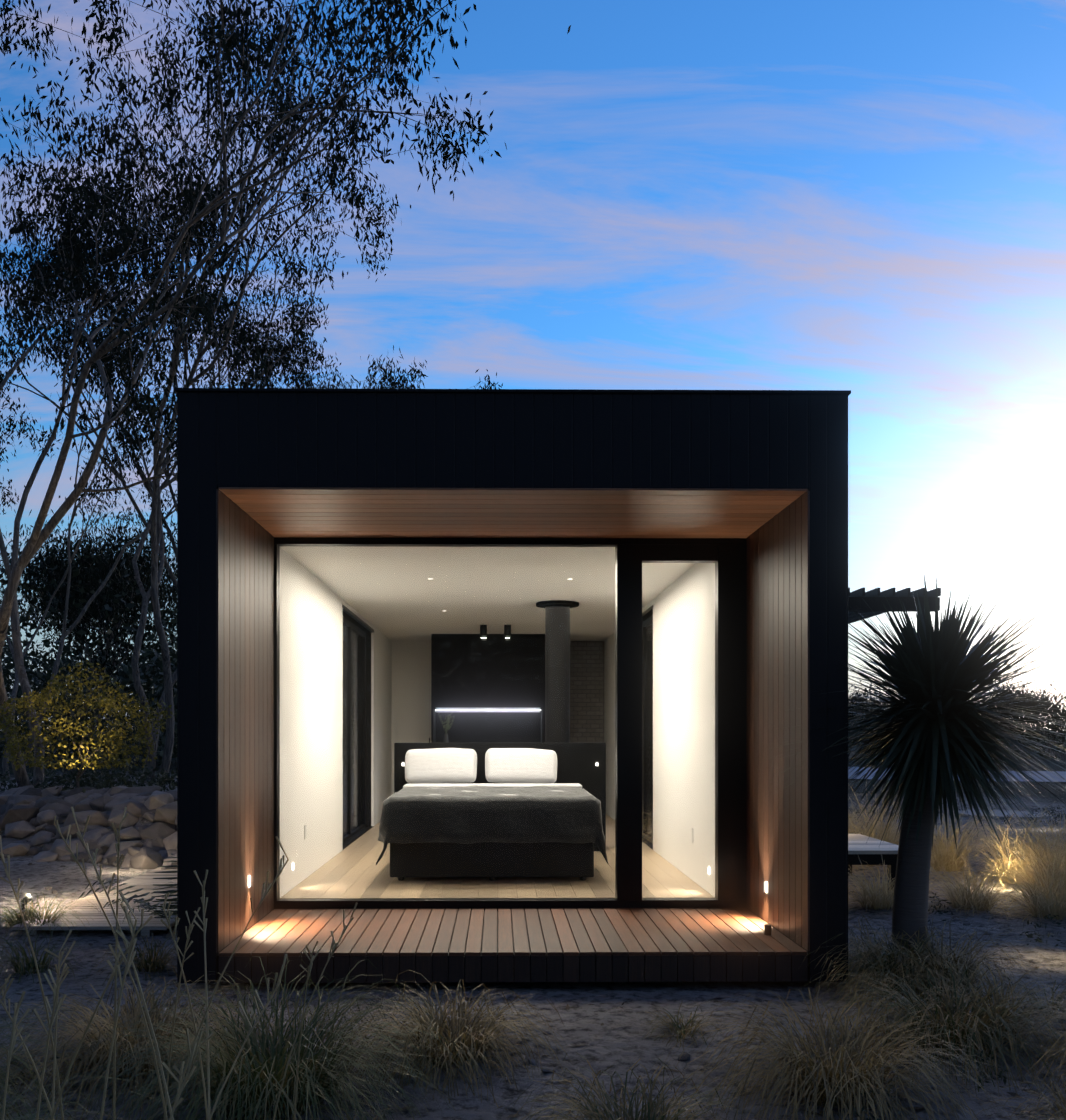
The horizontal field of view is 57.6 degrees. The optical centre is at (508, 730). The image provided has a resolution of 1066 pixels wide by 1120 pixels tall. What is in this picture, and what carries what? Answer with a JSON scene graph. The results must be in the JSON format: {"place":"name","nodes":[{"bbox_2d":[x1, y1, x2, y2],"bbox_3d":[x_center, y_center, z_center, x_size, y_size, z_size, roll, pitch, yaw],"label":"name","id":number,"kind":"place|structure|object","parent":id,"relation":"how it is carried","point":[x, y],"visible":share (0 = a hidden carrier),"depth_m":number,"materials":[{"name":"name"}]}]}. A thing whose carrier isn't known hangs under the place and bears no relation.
{"place":"outdoors","nodes":[
{"label":"outdoors","id":0,"kind":"place"},
{"bbox_2d":[78,853,176,923],"bbox_3d":[-2.476,1.213,7.355,1.195,0.504,1.217,0,0,43],"label":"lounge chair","id":1,"kind":"object","parent":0,"point":[161,911],"visible":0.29,"depth_m":7.22,"materials":[{"name":"brown wood"}]},
{"bbox_2d":[0,731,1065,1119],"bbox_3d":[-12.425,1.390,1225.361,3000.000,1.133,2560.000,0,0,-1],"label":"sand ground","id":2,"kind":"structure","parent":0,"point":[618,1043],"depth_m":5.09,"materials":[{"name":"grey sand"}]},
{"bbox_2d":[21,895,31,909],"bbox_3d":[-3.926,1.395,7.902,0.060,0.120,0.087,0,0,35],"label":"garden light","id":3,"kind":"object","parent":2,"relation":"on","point":[26,901],"visible":0.73,"depth_m":7.88,"materials":[{"name":"black metal"}]},
{"bbox_2d":[0,660,175,787],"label":"standard shrub","id":4,"kind":"object","parent":2,"relation":"on","point":[55,688],"visible":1,"depth_m":12.20,"materials":[{"name":"green plant"}]},
{"bbox_2d":[0,785,176,869],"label":"stone wall","id":5,"kind":"structure","parent":2,"relation":"on","point":[26,811],"depth_m":11.03,"materials":[{"name":"stone"}]},
{"bbox_2d":[0,537,176,772],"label":"understorey shrubs","id":6,"kind":"object","parent":2,"relation":"on","point":[153,677],"visible":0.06,"depth_m":23.76,"materials":[{"name":"green plant"}]},
{"bbox_2d":[0,506,176,763],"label":"gum tree","id":7,"kind":"object","parent":2,"relation":"on","point":[85,577],"visible":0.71,"depth_m":22.39,"materials":[{"name":"green plant"}]},
{"bbox_2d":[0,761,176,792],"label":"bank ground cover","id":8,"kind":"object","parent":2,"relation":"on","point":[90,778],"visible":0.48,"depth_m":13.42,"materials":[{"name":"green plant"}]},
{"bbox_2d":[2,529,176,756],"bbox_3d":[-12.929,-2.837,32.905,8.664,7.590,7.581,0,0,-1],"label":"gum tree","id":9,"kind":"object","parent":2,"relation":"on","point":[92,629],"visible":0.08,"depth_m":32.24,"materials":[{"name":"green plant"}]},
{"bbox_2d":[12,867,176,936],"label":"boardwalk","id":10,"kind":"structure","parent":2,"relation":"on","point":[146,881],"depth_m":7.47,"materials":[{"name":"wood"}]},
{"bbox_2d":[0,294,238,779],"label":"gum tree","id":11,"kind":"object","parent":2,"relation":"on","point":[110,361],"visible":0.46,"depth_m":18.17,"materials":[{"name":"green plant"}]},
{"bbox_2d":[0,51,325,587],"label":"gum tree","id":12,"kind":"object","parent":2,"relation":"on","point":[122,170],"visible":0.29,"depth_m":17.70,"materials":[{"name":"green plant"}]},
{"bbox_2d":[0,889,486,1119],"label":"green tussocks","id":13,"kind":"object","parent":2,"relation":"on","point":[258,1076],"visible":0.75,"depth_m":3.85,"materials":[{"name":"green plant"}]},
{"bbox_2d":[52,0,467,783],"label":"gum tree","id":14,"kind":"object","parent":2,"relation":"on","point":[284,352],"visible":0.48,"depth_m":16.92,"materials":[{"name":"green plant"}]},
{"bbox_2d":[0,0,570,788],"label":"gum tree","id":15,"kind":"object","parent":2,"relation":"on","point":[186,198],"visible":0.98,"depth_m":12.03,"materials":[{"name":"green plant"}]},
{"bbox_2d":[287,345,502,388],"bbox_3d":[-2.211,-4.212,23.572,7.150,10.480,5.921,0,0,-42],"label":"gum tree","id":16,"kind":"object","parent":2,"relation":"on","point":[390,381],"visible":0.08,"depth_m":23.50,"materials":[{"name":"green plant"}]},
{"bbox_2d":[174,388,850,982],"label":"house exterior","id":17,"kind":"structure","parent":2,"relation":"on","point":[506,438],"depth_m":5.42,"materials":[{"name":"black wood"}]},
{"bbox_2d":[280,814,714,898],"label":"interior floor","id":18,"kind":"structure","parent":17,"relation":"on","point":[362,844],"depth_m":7.56,"materials":[{"name":"brown wood"}]},
{"bbox_2d":[392,641,430,793],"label":"white wall","id":19,"kind":"structure","parent":18,"relation":"on","point":[402,659],"depth_m":14.01,"materials":[{"name":"white paint"}]},
{"bbox_2d":[397,669,430,742],"bbox_3d":[-1.341,0.148,13.990,0.530,2.070,0.039,0,0,-1],"label":"wall panel","id":20,"kind":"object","parent":18,"relation":"on","point":[424,708],"depth_m":14.00,"materials":[{"name":"white paint"}]},
{"bbox_2d":[431,634,544,742],"bbox_3d":[-0.127,-0.059,13.323,1.820,2.485,0.600,0,0,-1],"label":"wall panel","id":21,"kind":"object","parent":18,"relation":"on","point":[528,721],"depth_m":13.03,"materials":[{"name":"black"}]},
{"bbox_2d":[438,710,454,742],"bbox_3d":[-0.839,-0.058,13.214,0.217,0.442,0.108,0,0,-22],"label":"potted plant","id":22,"kind":"object","parent":21,"relation":"on","point":[446,729],"depth_m":13.21,"materials":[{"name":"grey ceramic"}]},
{"bbox_2d":[436,709,539,710],"bbox_3d":[-0.280,-0.286,13.402,1.440,0.015,0.040,0,0,-1],"label":"linear light","id":23,"kind":"object","parent":21,"relation":"attached to","point":[487,710],"depth_m":13.38,"materials":[{"name":"white plastic"}]},
{"bbox_2d":[390,842,593,880],"bbox_3d":[-0.138,1.003,8.533,1.600,0.360,1.880,0,0,-1],"label":"bed base","id":24,"kind":"object","parent":18,"relation":"on","point":[550,862],"depth_m":7.59,"materials":[{"name":"black fabric"}]},
{"bbox_2d":[376,785,607,864],"bbox_3d":[-0.135,0.765,8.238,1.807,0.541,1.577,0,0,-1],"label":"blanket","id":25,"kind":"object","parent":24,"relation":"on","point":[481,797],"depth_m":7.50,"materials":[{"name":"grey fabric"}]},
{"bbox_2d":[403,783,581,787],"bbox_3d":[-0.143,0.513,9.013,1.640,0.030,0.320,0,0,-1],"label":"bed sheet","id":26,"kind":"object","parent":25,"relation":"on","point":[514,785],"depth_m":8.87,"materials":[{"name":"grey fabric"}]},
{"bbox_2d":[430,788,557,794],"bbox_3d":[-0.138,0.673,8.518,1.580,0.300,1.910,0,0,-1],"label":"mattress","id":27,"kind":"object","parent":24,"relation":"on","point":[478,791],"depth_m":7.96,"materials":[{"name":"grey fabric"}]},
{"bbox_2d":[405,748,476,783],"bbox_3d":[-0.645,0.338,9.286,0.695,0.353,0.169,-1,-20,2],"label":"pillow","id":28,"kind":"object","parent":27,"relation":"on","point":[452,776],"depth_m":9.21,"materials":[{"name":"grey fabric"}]},
{"bbox_2d":[485,748,556,782],"bbox_3d":[0.124,0.338,9.293,0.695,0.353,0.169,2,-20,-3],"label":"pillow","id":29,"kind":"object","parent":27,"relation":"on","point":[502,756],"depth_m":9.21,"materials":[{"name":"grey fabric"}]},
{"bbox_2d":[280,546,714,897],"bbox_3d":[-0.024,-0.088,10.842,3.324,2.543,7.965,0,0,-1],"label":"interior lining","id":30,"kind":"object","parent":18,"relation":"on","point":[462,557],"depth_m":8.27,"materials":[{"name":"white paint"}]},
{"bbox_2d":[480,625,510,637],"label":"ceiling spotlights","id":31,"kind":"object","parent":30,"relation":"hanging from","point":[507,632],"depth_m":11.89,"materials":[{"name":"black metal"}]},
{"bbox_2d":[292,825,709,873],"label":"wall outlets and step lights","id":32,"kind":"object","parent":30,"relation":"attached to","point":[305,830],"depth_m":7.68,"materials":[{"name":"white plastic"}]},
{"bbox_2d":[342,604,652,843],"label":"side door frames","id":33,"kind":"structure","parent":18,"relation":"on","point":[355,628],"depth_m":10.81,"materials":[{"name":"black metal"}]},
{"bbox_2d":[343,622,652,838],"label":"glass door","id":34,"kind":"structure","parent":18,"relation":"on","point":[356,696],"depth_m":10.81,"materials":[{"name":"black glass"}]},
{"bbox_2d":[394,743,605,850],"bbox_3d":[-0.081,0.651,9.573,2.075,1.065,0.140,0,0,-1],"label":"headboard","id":35,"kind":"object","parent":18,"relation":"on","point":[564,749],"depth_m":9.51,"materials":[{"name":"black wood"}]},
{"bbox_2d":[536,600,578,742],"bbox_3d":[0.502,-0.059,9.879,0.440,2.484,0.440,0,0,-1],"label":"heater flue","id":36,"kind":"object","parent":18,"relation":"on","point":[563,608],"depth_m":9.77,"materials":[{"name":"black metal"}]},
{"bbox_2d":[570,641,603,742],"bbox_3d":[1.083,-0.059,14.111,0.617,2.485,0.150,0,0,-1],"label":"wall panel","id":37,"kind":"object","parent":18,"relation":"on","point":[577,718],"depth_m":14.04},
{"bbox_2d":[219,487,806,537],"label":"porch soffit boards","id":38,"kind":"object","parent":17,"relation":"attached to","point":[505,512],"visible":0.96,"depth_m":5.96,"materials":[{"name":"brown wood"}]},
{"bbox_2d":[219,908,806,956],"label":"porch deck","id":39,"kind":"structure","parent":17,"relation":"on","point":[591,931],"depth_m":5.92,"materials":[{"name":"brown wood"}]},
{"bbox_2d":[764,924,771,934],"bbox_3d":[1.577,1.209,5.890,0.043,0.060,0.043,0,0,-1],"label":"deck light","id":40,"kind":"object","parent":39,"relation":"on","point":[767,929],"visible":1,"depth_m":5.87,"materials":[{"name":"black metal"}]},
{"bbox_2d":[216,489,809,952],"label":"porch wall boards","id":41,"kind":"object","parent":17,"relation":"on","point":[778,669],"visible":0.9,"depth_m":5.95,"materials":[{"name":"brown wood"}]},
{"bbox_2d":[248,875,766,892],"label":"porch step lights","id":42,"kind":"object","parent":41,"relation":"attached to","point":[249,884],"visible":1,"depth_m":6.08},
{"bbox_2d":[274,537,746,910],"bbox_3d":[0.017,-0.044,6.814,3.300,2.607,0.110,0,0,-1],"label":"glazing frame","id":43,"kind":"object","parent":41,"relation":"on","point":[727,555],"visible":0.81,"depth_m":6.78,"materials":[{"name":"black metal"}]},
{"bbox_2d":[278,545,716,899],"bbox_3d":[-0.074,-0.058,6.814,3.080,2.487,0.012,0,0,-1],"label":"window glass","id":44,"kind":"object","parent":43,"relation":"in","point":[488,722],"visible":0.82,"depth_m":6.82,"materials":[{"name":"clear glass"}]},
{"bbox_2d":[219,955,806,982],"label":"deck fascia","id":45,"kind":"structure","parent":17,"relation":"attached to","point":[718,968],"depth_m":5.42,"materials":[{"name":"black wood"}]},
{"bbox_2d":[0,900,1065,1119],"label":"grass clumps","id":46,"kind":"object","parent":2,"relation":"on","point":[837,1080],"visible":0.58,"depth_m":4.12,"materials":[{"name":"green plant"}]},
{"bbox_2d":[1,886,1064,1119],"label":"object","id":47,"kind":"object","parent":2,"relation":"on","point":[565,1081],"visible":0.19,"depth_m":4.79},
{"bbox_2d":[0,727,1065,763],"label":"coastal heath","id":48,"kind":"object","parent":2,"relation":"on","point":[1014,748],"depth_m":52.02,"materials":[{"name":"green plant"}]},
{"bbox_2d":[14,798,1065,1119],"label":"sand tufts","id":49,"kind":"object","parent":2,"relation":"on","point":[1028,934],"visible":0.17,"depth_m":6.03,"materials":[{"name":"beige plant"}]},
{"bbox_2d":[26,840,1064,1098],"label":"sand pebbles","id":50,"kind":"object","parent":2,"relation":"on","point":[684,1056],"visible":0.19,"depth_m":4.51,"materials":[{"name":"stone"}]},
{"bbox_2d":[64,752,1065,781],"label":"sealed drive","id":51,"kind":"structure","parent":2,"relation":"on","point":[1019,777],"depth_m":31.49,"materials":[{"name":"grey asphalt"}]},
{"bbox_2d":[608,781,1065,924],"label":"platform grasses","id":52,"kind":"object","parent":2,"relation":"on","point":[1045,875],"visible":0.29,"depth_m":8.05,"materials":[{"name":"plant"}]},
{"bbox_2d":[848,834,898,892],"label":"bench","id":53,"kind":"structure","parent":2,"relation":"on","point":[869,852],"depth_m":8.02,"materials":[{"name":"wood"}]},
{"bbox_2d":[848,680,901,758],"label":"horizon tree","id":54,"kind":"object","parent":2,"relation":"on","point":[856,714],"visible":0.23,"depth_m":52.43,"materials":[{"name":"green plant"}]},
{"bbox_2d":[848,588,940,643],"bbox_3d":[5.073,-0.574,20.977,6.200,4.226,5.600,0,0,-1],"label":"pergola","id":55,"kind":"object","parent":2,"relation":"on","point":[875,600],"visible":0.21,"depth_m":18.40,"materials":[{"name":"black wood"}]},
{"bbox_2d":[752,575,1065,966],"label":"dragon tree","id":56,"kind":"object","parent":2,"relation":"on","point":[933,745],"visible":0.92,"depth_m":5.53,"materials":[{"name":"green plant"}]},
{"bbox_2d":[887,810,1051,819],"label":"stepping pads","id":57,"kind":"object","parent":2,"relation":"on","point":[997,813],"visible":0.19,"depth_m":16.47,"materials":[{"name":"grey concrete"}]},
{"bbox_2d":[981,689,1040,754],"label":"horizon tree","id":58,"kind":"object","parent":2,"relation":"on","point":[1007,714],"visible":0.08,"depth_m":62.50,"materials":[{"name":"green plant"}]},
{"bbox_2d":[979,677,1065,753],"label":"horizon tree","id":59,"kind":"object","parent":2,"relation":"on","point":[1031,702],"visible":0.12,"depth_m":69.06,"materials":[{"name":"green plant"}]},
{"bbox_2d":[1003,688,1065,750],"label":"horizon tree","id":60,"kind":"object","parent":2,"relation":"on","point":[1044,722],"visible":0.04,"depth_m":86.29,"materials":[{"name":"green plant"}]},
{"bbox_2d":[1005,680,1065,751],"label":"horizon tree","id":61,"kind":"object","parent":2,"relation":"on","point":[1053,717],"visible":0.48,"depth_m":73.92,"materials":[{"name":"green plant"}]},
{"bbox_3d":[-1.577,1.340,2.272,2.171,0.870,1.642,0,0,-1],"label":"stalk base","id":62,"kind":"object","parent":2,"relation":"on","visible":0},
{"bbox_2d":[0,807,357,1119],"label":"seed stalks","id":63,"kind":"object","parent":62,"relation":"on","point":[193,1048],"visible":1,"depth_m":2.49,"materials":[{"name":"plant"}]},
{"bbox_2d":[0,0,1065,730],"label":"sky","id":64,"kind":"structure","parent":0,"point":[867,198],"materials":[{"name":"blue"}]}
]}

